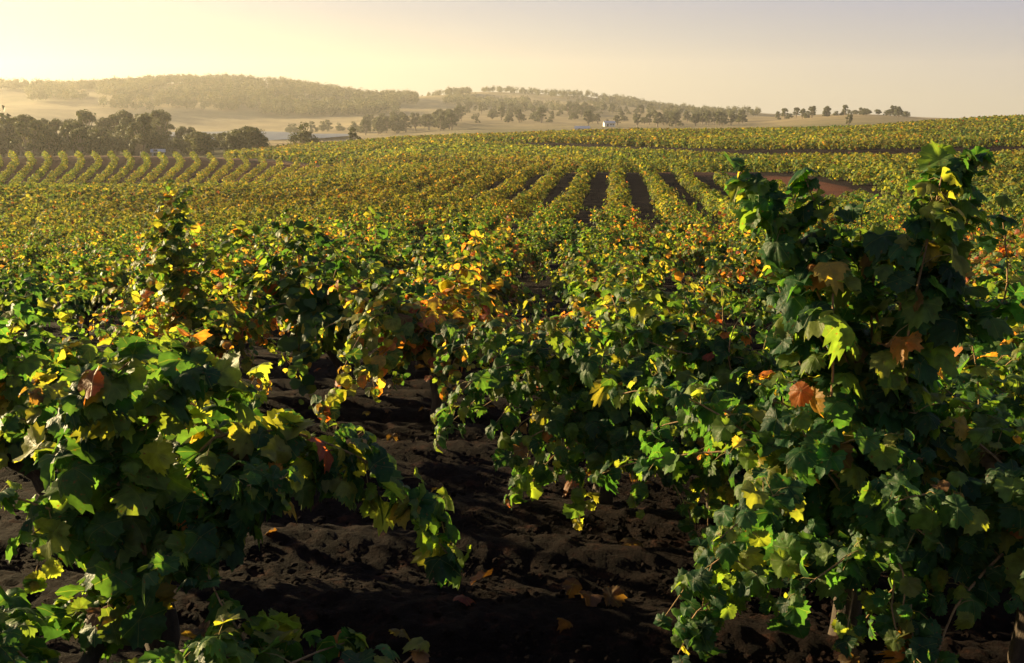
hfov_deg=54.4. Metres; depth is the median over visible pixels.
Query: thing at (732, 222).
grapevine
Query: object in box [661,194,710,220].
grapevine
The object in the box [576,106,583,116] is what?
gum tree
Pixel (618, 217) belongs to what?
grapevine
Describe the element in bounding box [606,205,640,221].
grapevine
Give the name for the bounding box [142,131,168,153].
gum tree
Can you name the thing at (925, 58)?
sky
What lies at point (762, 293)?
grapevine
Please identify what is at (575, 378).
grapevine
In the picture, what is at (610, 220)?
grapevine
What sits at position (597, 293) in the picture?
grapevine
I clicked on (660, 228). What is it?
grapevine
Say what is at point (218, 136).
gum tree
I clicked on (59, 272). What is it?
grapevine
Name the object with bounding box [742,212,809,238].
grapevine
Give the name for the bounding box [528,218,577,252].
grapevine
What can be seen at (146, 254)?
grapevine
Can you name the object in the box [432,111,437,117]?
gum tree
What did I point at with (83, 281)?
grapevine
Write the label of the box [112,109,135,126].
gum tree
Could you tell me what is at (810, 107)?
gum tree
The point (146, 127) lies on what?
gum tree
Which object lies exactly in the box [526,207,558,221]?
grapevine
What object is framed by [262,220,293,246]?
grapevine
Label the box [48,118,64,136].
gum tree
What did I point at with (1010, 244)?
grapevine
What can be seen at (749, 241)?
grapevine
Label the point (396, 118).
gum tree
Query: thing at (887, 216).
grapevine
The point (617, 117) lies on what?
gum tree
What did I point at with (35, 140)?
gum tree
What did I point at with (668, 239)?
grapevine
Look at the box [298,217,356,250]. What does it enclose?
grapevine
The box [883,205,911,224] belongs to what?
grapevine
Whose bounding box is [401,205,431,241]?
grapevine
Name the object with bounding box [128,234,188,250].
grapevine
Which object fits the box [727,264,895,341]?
grapevine
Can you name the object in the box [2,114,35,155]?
gum tree
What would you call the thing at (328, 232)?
grapevine
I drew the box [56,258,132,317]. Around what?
grapevine
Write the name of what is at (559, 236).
grapevine
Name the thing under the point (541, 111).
gum tree
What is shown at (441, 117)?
gum tree
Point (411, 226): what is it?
grapevine
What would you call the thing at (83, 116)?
gum tree
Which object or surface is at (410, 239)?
grapevine
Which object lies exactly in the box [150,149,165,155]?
shed
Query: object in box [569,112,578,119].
gum tree
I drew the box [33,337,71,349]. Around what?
grapevine
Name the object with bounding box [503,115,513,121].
gum tree
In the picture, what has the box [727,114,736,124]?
gum tree
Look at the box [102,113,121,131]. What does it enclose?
gum tree
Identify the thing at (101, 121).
gum tree
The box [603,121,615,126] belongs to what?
farmhouse
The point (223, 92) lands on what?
wood
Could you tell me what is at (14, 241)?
grapevine
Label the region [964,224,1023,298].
grapevine
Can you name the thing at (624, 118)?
gum tree
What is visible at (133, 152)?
bushy tree
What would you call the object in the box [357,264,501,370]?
grapevine
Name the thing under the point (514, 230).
grapevine
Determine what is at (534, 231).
grapevine
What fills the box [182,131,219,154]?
gum tree
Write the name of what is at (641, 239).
grapevine
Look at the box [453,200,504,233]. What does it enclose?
grapevine
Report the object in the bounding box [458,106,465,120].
gum tree
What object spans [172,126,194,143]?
gum tree
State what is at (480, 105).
gum tree
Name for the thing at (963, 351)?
grapevine
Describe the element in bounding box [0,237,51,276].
grapevine
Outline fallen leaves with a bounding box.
[70,364,859,662]
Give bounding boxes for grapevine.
[0,234,18,251]
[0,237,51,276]
[0,239,23,263]
[0,243,68,282]
[0,247,32,276]
[0,258,106,341]
[0,259,47,324]
[0,263,40,287]
[0,277,222,593]
[0,284,237,383]
[0,327,471,650]
[0,568,243,662]
[3,232,26,252]
[3,237,23,249]
[14,242,149,336]
[17,236,46,260]
[21,241,60,262]
[22,251,106,319]
[24,229,63,259]
[28,220,73,257]
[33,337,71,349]
[43,230,131,284]
[44,248,85,276]
[49,227,97,257]
[55,237,110,255]
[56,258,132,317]
[63,246,140,298]
[69,229,138,270]
[83,178,301,394]
[92,241,243,300]
[93,245,284,350]
[103,236,148,283]
[110,227,131,247]
[112,219,155,250]
[114,556,429,662]
[120,242,189,295]
[123,231,153,288]
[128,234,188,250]
[144,219,183,239]
[148,229,205,256]
[153,273,282,357]
[185,221,212,246]
[185,225,216,235]
[188,226,228,239]
[195,230,303,342]
[196,222,232,252]
[196,224,234,255]
[208,232,269,272]
[217,244,263,259]
[221,206,419,408]
[226,225,254,244]
[231,240,293,272]
[234,227,266,251]
[252,220,293,263]
[261,218,287,238]
[261,223,283,235]
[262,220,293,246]
[262,242,346,298]
[265,215,294,234]
[274,210,370,264]
[274,234,328,261]
[285,232,372,285]
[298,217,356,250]
[300,227,537,431]
[313,214,347,231]
[319,217,343,231]
[321,212,424,292]
[323,214,354,237]
[335,227,381,240]
[341,209,372,226]
[342,210,425,278]
[343,208,376,234]
[349,217,375,227]
[352,222,415,289]
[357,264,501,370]
[365,216,404,243]
[377,215,409,242]
[388,218,491,285]
[388,226,417,279]
[389,222,423,243]
[393,227,423,242]
[395,214,427,236]
[397,208,524,285]
[398,241,550,327]
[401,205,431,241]
[411,216,438,240]
[412,235,453,261]
[412,240,528,343]
[414,214,443,236]
[421,220,515,302]
[430,284,798,551]
[436,210,470,237]
[445,213,491,242]
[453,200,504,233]
[458,213,491,236]
[470,204,500,231]
[480,212,548,283]
[483,221,545,282]
[484,204,509,226]
[484,234,522,277]
[487,217,536,247]
[511,217,533,233]
[512,203,563,247]
[513,237,550,277]
[519,222,569,271]
[522,277,610,400]
[525,199,565,220]
[525,222,552,239]
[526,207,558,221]
[527,207,565,220]
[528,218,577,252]
[530,198,577,222]
[530,240,639,307]
[533,206,560,224]
[533,247,656,338]
[537,214,570,248]
[541,220,646,311]
[545,235,623,281]
[546,219,582,251]
[555,219,635,261]
[555,279,647,314]
[558,224,651,255]
[560,254,779,361]
[568,247,676,310]
[576,226,632,250]
[580,206,631,226]
[584,222,654,241]
[588,141,1023,662]
[590,208,643,239]
[595,210,621,228]
[596,221,702,282]
[598,205,650,242]
[599,259,830,537]
[606,204,638,218]
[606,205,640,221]
[626,222,647,244]
[636,215,664,236]
[643,223,682,250]
[654,214,722,235]
[659,201,694,225]
[660,225,749,284]
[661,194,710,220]
[661,207,711,225]
[666,216,725,249]
[671,216,717,226]
[673,228,700,271]
[674,224,716,269]
[677,207,746,270]
[684,211,710,224]
[691,210,711,230]
[694,234,778,321]
[696,246,747,294]
[698,234,765,284]
[705,221,740,266]
[706,225,811,305]
[723,218,759,245]
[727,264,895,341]
[730,327,1023,434]
[736,275,781,329]
[739,209,789,241]
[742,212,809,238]
[754,324,1023,662]
[775,264,1021,364]
[799,222,834,238]
[801,203,859,239]
[813,213,856,226]
[830,209,883,238]
[845,224,903,242]
[846,202,888,228]
[846,210,903,264]
[863,216,905,227]
[879,204,903,221]
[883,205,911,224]
[886,207,914,232]
[888,261,1021,367]
[933,221,1019,268]
[951,282,1023,401]
[963,232,983,240]
[963,260,1016,323]
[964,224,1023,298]
[967,218,1023,283]
[968,201,1003,223]
[971,208,995,229]
[971,244,1023,290]
[986,200,1023,226]
[990,207,1023,238]
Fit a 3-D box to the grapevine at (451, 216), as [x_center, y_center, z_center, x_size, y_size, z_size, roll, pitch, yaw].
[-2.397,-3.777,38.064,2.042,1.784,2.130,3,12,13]
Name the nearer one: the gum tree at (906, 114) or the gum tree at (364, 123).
the gum tree at (364, 123)
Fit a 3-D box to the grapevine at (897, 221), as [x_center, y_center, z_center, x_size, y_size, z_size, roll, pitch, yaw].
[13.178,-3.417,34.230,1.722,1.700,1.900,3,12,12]
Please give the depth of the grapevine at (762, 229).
29.50 m
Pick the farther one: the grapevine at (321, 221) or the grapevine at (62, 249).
the grapevine at (321, 221)
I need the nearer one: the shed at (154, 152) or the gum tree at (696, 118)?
the shed at (154, 152)
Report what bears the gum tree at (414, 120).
on the ground
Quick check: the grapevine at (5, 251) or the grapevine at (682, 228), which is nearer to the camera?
the grapevine at (5, 251)
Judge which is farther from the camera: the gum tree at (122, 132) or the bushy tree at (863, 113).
the bushy tree at (863, 113)
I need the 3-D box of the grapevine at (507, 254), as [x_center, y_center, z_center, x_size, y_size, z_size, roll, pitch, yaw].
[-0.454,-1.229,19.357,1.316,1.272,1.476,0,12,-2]
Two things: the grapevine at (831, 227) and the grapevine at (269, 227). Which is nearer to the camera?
the grapevine at (831, 227)
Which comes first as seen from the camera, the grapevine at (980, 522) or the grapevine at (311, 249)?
the grapevine at (980, 522)
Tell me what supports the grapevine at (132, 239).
on the ground
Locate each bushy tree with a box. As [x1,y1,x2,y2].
[128,137,145,155]
[157,135,170,152]
[165,135,181,147]
[169,137,183,153]
[179,134,187,147]
[182,135,189,149]
[183,143,193,155]
[219,131,230,147]
[223,133,237,149]
[249,134,266,148]
[285,123,292,131]
[287,123,299,132]
[288,121,320,143]
[309,121,317,131]
[317,121,330,131]
[324,119,333,128]
[335,122,345,130]
[347,127,361,140]
[859,109,867,114]
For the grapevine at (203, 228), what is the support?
on the ground
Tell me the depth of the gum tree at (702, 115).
854.03 m
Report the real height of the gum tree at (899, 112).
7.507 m
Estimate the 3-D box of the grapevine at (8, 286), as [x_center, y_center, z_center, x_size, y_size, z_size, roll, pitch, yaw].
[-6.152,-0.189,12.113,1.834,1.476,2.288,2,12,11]
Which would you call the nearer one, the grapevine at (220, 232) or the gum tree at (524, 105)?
the grapevine at (220, 232)
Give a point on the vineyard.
(389, 168)
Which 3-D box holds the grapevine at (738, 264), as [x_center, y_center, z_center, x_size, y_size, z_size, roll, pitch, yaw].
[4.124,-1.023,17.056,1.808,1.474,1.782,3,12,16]
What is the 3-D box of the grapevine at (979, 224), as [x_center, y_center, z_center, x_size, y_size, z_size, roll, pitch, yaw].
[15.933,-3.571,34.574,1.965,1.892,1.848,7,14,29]
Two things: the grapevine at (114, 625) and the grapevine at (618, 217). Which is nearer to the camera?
the grapevine at (114, 625)
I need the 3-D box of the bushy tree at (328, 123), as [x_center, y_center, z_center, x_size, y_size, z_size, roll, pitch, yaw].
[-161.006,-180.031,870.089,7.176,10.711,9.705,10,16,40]
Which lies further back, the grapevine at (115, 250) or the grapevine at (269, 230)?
the grapevine at (269, 230)
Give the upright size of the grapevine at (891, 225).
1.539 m
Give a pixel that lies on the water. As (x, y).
(275, 135)
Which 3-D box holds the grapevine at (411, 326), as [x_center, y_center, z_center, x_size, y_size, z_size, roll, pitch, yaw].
[-0.702,0.008,7.164,1.581,1.543,2.007,-3,12,-14]
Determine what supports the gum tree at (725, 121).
on the ground
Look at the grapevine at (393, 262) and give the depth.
19.00 m
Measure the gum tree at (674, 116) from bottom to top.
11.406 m
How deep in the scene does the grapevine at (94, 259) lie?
21.98 m
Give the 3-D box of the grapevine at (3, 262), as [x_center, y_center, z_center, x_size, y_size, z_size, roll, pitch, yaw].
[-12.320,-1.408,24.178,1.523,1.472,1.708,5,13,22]
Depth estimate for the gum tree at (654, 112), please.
965.05 m
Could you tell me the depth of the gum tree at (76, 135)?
272.21 m
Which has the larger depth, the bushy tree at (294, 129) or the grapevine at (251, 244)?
the bushy tree at (294, 129)
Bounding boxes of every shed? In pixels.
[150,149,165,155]
[574,126,589,129]
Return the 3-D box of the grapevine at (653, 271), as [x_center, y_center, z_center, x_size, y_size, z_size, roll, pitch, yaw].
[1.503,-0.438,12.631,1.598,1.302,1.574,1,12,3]
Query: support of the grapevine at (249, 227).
on the ground
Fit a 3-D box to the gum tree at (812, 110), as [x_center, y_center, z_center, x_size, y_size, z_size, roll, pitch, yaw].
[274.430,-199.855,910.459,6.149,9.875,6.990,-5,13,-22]
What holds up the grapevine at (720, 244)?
on the ground
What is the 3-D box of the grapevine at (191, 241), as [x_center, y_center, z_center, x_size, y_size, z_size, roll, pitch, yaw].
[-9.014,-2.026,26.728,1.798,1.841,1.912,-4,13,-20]
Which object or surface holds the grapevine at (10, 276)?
on the ground
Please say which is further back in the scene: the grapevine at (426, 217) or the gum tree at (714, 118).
the gum tree at (714, 118)
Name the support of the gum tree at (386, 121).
on the ground
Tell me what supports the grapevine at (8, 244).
on the ground
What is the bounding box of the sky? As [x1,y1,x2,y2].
[0,0,1023,117]
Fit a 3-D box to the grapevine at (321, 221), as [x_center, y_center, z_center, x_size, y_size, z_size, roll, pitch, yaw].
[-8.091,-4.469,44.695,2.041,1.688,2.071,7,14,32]
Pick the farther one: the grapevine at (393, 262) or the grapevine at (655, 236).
the grapevine at (655, 236)
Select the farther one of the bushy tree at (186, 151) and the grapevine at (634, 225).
the bushy tree at (186, 151)
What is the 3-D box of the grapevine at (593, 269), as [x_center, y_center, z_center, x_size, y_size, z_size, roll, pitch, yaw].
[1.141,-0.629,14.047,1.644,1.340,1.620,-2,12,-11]
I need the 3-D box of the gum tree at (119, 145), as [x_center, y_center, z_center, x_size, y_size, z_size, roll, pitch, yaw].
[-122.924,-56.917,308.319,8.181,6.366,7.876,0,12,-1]
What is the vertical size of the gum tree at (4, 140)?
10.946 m
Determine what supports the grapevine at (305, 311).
on the ground
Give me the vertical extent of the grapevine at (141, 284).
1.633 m
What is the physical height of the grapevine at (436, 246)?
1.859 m
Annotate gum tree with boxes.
[0,125,17,152]
[0,145,21,154]
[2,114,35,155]
[9,119,48,153]
[27,130,70,155]
[39,118,48,124]
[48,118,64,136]
[59,121,85,153]
[67,127,91,153]
[72,109,97,127]
[74,135,112,155]
[85,126,112,146]
[94,117,111,129]
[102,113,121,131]
[103,130,120,146]
[103,137,127,155]
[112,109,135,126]
[112,128,149,153]
[114,116,138,149]
[124,127,147,155]
[127,113,155,154]
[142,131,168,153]
[149,109,173,134]
[153,113,175,130]
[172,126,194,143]
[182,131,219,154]
[186,137,214,155]
[211,133,222,148]
[221,128,256,148]
[223,134,250,150]
[235,125,267,148]
[359,120,371,134]
[371,123,387,133]
[374,116,384,133]
[383,116,391,132]
[389,115,401,132]
[392,122,404,132]
[400,115,411,131]
[409,112,420,130]
[423,114,434,129]
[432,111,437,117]
[436,114,445,130]
[437,121,448,129]
[444,112,456,129]
[454,107,462,122]
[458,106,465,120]
[478,103,484,113]
[487,111,498,118]
[497,106,505,119]
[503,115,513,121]
[507,103,514,110]
[515,109,522,122]
[521,102,526,111]
[535,107,546,122]
[564,103,571,112]
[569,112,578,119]
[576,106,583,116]
[583,110,592,125]
[594,113,600,123]
[601,103,606,111]
[610,104,614,113]
[613,115,620,124]
[619,116,628,120]
[634,114,641,126]
[637,104,643,113]
[639,117,647,123]
[645,113,651,124]
[651,110,656,118]
[653,112,664,126]
[658,116,668,124]
[670,111,679,121]
[671,114,678,125]
[683,111,689,121]
[691,113,700,125]
[699,112,705,124]
[704,112,712,125]
[710,113,716,121]
[715,111,723,125]
[716,117,728,124]
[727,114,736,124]
[736,114,747,122]
[781,108,788,118]
[793,107,799,117]
[808,106,816,117]
[809,108,815,117]
[824,106,831,116]
[842,104,848,113]
[845,114,852,124]
[889,105,896,115]
[892,109,903,115]
[902,111,910,116]
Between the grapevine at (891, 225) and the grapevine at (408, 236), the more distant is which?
the grapevine at (408, 236)
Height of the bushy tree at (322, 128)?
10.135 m
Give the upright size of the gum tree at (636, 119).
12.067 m
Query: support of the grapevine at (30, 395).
on the ground
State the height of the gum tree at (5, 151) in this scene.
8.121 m
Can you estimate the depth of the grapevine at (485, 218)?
43.47 m
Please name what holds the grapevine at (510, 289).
on the ground
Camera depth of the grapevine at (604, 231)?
21.02 m
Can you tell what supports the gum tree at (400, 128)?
on the ground
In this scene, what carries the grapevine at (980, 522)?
on the ground
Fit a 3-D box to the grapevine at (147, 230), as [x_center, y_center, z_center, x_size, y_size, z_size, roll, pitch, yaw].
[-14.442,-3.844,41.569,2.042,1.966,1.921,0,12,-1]
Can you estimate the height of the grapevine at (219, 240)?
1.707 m
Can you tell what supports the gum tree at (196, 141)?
on the ground
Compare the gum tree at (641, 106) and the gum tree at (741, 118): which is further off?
the gum tree at (641, 106)
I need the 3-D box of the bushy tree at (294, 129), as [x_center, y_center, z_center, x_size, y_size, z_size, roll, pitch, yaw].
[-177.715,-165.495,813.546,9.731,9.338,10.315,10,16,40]
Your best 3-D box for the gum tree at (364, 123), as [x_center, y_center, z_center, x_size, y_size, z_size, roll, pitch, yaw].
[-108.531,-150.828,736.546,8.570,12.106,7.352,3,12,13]
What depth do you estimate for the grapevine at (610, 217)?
38.66 m
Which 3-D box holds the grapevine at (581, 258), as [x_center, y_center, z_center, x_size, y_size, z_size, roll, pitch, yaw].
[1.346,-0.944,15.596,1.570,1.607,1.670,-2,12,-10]
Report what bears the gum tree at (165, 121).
on the ground
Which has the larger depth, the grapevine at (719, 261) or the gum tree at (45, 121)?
the gum tree at (45, 121)
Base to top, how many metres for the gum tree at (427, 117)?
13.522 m
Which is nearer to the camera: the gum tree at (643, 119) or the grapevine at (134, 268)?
the grapevine at (134, 268)
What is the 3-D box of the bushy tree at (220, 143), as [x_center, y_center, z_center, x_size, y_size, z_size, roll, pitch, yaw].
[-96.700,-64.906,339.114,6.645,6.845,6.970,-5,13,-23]
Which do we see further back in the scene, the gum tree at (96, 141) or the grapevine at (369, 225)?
the gum tree at (96, 141)
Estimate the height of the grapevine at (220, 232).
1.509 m
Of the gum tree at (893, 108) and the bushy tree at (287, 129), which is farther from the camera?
the gum tree at (893, 108)
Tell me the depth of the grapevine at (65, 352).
6.11 m
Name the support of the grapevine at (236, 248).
on the ground
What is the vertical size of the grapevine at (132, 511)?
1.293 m
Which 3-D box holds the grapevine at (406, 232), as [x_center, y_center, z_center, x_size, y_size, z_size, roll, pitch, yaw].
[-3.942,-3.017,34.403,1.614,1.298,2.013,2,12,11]
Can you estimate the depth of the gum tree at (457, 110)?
903.87 m
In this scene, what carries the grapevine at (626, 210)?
on the ground
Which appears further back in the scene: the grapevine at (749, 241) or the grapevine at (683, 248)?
the grapevine at (683, 248)
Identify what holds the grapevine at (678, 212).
on the ground
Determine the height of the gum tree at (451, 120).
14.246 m
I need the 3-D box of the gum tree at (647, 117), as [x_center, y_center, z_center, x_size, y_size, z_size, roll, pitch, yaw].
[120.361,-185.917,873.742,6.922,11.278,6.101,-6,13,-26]
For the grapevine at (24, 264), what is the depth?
20.04 m
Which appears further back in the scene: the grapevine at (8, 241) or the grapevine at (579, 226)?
the grapevine at (8, 241)
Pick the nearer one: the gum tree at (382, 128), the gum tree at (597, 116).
the gum tree at (382, 128)
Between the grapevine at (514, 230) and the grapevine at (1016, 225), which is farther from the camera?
the grapevine at (514, 230)
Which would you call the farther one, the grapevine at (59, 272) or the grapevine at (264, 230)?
the grapevine at (264, 230)
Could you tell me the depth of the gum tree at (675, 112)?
837.04 m
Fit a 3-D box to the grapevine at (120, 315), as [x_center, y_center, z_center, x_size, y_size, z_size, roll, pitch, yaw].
[-3.549,-0.308,11.758,2.491,1.606,1.997,-6,14,-28]
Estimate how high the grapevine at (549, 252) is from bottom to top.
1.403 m
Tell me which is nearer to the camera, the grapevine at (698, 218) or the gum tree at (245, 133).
the grapevine at (698, 218)
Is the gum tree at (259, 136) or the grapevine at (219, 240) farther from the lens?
the gum tree at (259, 136)
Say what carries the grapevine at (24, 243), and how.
on the ground
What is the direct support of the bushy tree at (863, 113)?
on the ground
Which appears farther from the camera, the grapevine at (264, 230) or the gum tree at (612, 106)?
the gum tree at (612, 106)
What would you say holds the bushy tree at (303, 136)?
on the ground
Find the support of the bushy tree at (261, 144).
on the ground
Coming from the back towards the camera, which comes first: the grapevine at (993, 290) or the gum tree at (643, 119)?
the gum tree at (643, 119)
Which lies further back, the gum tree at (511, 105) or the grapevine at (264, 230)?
the gum tree at (511, 105)
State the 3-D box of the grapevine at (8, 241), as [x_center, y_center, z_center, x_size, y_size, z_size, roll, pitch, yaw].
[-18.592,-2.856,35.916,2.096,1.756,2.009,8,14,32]
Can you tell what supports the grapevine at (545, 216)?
on the ground
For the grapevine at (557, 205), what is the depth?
49.20 m
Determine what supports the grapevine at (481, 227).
on the ground
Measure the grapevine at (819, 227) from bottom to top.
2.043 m
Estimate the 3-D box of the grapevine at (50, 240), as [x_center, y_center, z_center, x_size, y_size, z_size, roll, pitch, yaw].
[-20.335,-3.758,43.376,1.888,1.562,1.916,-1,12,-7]
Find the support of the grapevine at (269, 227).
on the ground
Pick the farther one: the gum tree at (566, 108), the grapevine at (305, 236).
the gum tree at (566, 108)
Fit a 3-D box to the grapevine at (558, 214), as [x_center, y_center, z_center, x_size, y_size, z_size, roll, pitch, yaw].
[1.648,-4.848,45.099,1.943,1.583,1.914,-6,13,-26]
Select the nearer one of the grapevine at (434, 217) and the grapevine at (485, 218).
the grapevine at (485, 218)
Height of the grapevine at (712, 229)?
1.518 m
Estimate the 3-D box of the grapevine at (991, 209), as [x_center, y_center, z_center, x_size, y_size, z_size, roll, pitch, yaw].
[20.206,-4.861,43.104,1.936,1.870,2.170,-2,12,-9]
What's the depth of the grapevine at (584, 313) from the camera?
8.03 m
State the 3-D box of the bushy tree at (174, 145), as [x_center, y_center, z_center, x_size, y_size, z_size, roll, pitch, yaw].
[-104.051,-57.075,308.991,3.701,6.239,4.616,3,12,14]
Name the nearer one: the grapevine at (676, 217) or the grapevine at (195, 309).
the grapevine at (195, 309)
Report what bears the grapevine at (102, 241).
on the ground
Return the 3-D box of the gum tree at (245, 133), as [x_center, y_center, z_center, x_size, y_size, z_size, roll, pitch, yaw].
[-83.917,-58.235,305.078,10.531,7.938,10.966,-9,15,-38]
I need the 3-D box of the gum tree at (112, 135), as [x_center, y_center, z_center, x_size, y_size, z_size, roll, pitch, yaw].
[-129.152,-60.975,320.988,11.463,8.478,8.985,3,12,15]
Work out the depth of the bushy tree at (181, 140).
339.01 m
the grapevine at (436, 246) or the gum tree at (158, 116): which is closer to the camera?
the grapevine at (436, 246)
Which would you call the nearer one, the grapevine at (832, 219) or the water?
the grapevine at (832, 219)
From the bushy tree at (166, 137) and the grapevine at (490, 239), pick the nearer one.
the grapevine at (490, 239)
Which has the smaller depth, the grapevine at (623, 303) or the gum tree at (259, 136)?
the grapevine at (623, 303)
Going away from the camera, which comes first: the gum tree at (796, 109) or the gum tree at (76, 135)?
the gum tree at (76, 135)
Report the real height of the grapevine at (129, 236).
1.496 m
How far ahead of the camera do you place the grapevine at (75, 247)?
34.94 m
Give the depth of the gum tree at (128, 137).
300.14 m
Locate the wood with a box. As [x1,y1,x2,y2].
[0,72,761,156]
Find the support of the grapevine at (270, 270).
on the ground
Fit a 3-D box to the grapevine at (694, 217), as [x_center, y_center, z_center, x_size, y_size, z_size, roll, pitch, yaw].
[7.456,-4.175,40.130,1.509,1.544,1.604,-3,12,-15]
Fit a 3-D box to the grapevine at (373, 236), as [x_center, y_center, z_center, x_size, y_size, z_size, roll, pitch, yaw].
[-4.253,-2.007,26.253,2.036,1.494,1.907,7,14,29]
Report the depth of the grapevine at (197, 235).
36.19 m
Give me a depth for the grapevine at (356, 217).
47.45 m
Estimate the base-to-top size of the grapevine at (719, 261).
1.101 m
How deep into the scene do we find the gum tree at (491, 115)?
1018.22 m
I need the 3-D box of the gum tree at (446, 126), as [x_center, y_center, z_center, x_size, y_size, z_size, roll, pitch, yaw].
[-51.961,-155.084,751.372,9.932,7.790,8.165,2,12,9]
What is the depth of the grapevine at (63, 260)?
30.32 m
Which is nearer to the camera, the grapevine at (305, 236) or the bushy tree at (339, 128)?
the grapevine at (305, 236)
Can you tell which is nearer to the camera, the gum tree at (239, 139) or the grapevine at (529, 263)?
the grapevine at (529, 263)
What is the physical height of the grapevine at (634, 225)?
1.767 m
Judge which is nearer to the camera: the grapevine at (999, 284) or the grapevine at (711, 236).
the grapevine at (999, 284)
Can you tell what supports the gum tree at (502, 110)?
on the ground
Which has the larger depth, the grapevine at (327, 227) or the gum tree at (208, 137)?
the gum tree at (208, 137)
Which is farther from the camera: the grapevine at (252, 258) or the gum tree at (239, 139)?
the gum tree at (239, 139)
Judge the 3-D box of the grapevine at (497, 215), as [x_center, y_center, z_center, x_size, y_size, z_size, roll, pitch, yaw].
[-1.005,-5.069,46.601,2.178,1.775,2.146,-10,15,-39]
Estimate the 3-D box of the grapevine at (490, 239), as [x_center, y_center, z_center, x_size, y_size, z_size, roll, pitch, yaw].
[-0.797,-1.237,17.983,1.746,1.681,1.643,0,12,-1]
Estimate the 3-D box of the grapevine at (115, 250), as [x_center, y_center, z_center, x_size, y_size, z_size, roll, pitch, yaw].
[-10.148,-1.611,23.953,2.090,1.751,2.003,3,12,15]
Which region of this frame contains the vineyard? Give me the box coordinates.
[0,114,1023,252]
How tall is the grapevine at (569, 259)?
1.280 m
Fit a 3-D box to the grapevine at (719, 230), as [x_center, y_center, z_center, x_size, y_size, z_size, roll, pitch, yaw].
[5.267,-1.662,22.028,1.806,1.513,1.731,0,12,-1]
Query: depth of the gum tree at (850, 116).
602.66 m
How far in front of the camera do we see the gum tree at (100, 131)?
307.84 m
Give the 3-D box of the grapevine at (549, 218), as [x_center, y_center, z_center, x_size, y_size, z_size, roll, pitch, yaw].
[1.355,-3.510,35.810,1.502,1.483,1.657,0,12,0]
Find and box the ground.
[0,83,1023,662]
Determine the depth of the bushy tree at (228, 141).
294.35 m
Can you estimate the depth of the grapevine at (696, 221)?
36.67 m
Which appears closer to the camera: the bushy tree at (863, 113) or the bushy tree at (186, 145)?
the bushy tree at (186, 145)
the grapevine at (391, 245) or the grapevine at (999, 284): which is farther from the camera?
the grapevine at (391, 245)
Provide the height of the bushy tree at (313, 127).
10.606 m
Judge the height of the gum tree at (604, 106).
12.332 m
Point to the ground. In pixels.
(546, 609)
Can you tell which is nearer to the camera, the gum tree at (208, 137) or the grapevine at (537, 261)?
the grapevine at (537, 261)
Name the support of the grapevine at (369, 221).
on the ground
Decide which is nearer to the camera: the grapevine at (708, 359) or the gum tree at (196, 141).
the grapevine at (708, 359)
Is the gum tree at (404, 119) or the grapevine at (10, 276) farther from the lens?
the gum tree at (404, 119)
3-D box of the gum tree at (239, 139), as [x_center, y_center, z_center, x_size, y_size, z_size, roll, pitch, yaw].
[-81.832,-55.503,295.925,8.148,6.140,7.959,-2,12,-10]
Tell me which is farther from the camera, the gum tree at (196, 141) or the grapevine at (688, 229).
the gum tree at (196, 141)
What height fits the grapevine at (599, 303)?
1.367 m
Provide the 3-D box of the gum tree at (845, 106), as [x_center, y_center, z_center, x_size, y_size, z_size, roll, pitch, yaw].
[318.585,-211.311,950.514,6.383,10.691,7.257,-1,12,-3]
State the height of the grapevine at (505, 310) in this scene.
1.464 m
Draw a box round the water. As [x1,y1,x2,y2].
[170,131,348,139]
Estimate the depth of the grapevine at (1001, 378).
3.79 m
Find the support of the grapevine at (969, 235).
on the ground
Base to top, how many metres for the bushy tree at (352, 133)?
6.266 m
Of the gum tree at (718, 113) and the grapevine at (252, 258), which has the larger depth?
the gum tree at (718, 113)
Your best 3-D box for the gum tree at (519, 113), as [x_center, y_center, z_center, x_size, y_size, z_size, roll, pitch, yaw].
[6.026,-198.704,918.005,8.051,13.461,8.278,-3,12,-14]
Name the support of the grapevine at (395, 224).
on the ground
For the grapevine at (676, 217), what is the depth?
42.40 m
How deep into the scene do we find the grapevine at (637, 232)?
25.18 m
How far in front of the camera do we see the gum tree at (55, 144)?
278.75 m
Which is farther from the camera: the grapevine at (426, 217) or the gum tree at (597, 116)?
the gum tree at (597, 116)
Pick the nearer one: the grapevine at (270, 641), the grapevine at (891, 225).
the grapevine at (270, 641)
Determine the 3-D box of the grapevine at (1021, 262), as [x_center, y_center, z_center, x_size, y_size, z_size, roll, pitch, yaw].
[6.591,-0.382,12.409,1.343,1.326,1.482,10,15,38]
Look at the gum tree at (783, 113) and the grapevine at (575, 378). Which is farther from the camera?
the gum tree at (783, 113)
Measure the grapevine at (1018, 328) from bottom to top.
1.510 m
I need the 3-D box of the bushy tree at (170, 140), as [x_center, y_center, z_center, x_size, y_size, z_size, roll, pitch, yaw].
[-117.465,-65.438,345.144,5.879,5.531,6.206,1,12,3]
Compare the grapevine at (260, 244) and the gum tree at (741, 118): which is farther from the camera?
the gum tree at (741, 118)
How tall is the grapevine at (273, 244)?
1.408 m
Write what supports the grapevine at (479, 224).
on the ground
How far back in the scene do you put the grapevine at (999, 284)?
11.04 m
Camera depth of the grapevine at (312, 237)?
21.78 m
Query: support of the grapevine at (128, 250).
on the ground
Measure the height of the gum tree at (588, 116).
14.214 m
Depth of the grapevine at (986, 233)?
17.84 m
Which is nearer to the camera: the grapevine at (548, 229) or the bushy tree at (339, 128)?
the grapevine at (548, 229)
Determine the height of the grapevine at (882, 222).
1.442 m
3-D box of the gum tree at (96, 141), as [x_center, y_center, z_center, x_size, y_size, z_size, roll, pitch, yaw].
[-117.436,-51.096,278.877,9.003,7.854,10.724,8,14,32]
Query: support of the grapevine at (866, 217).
on the ground

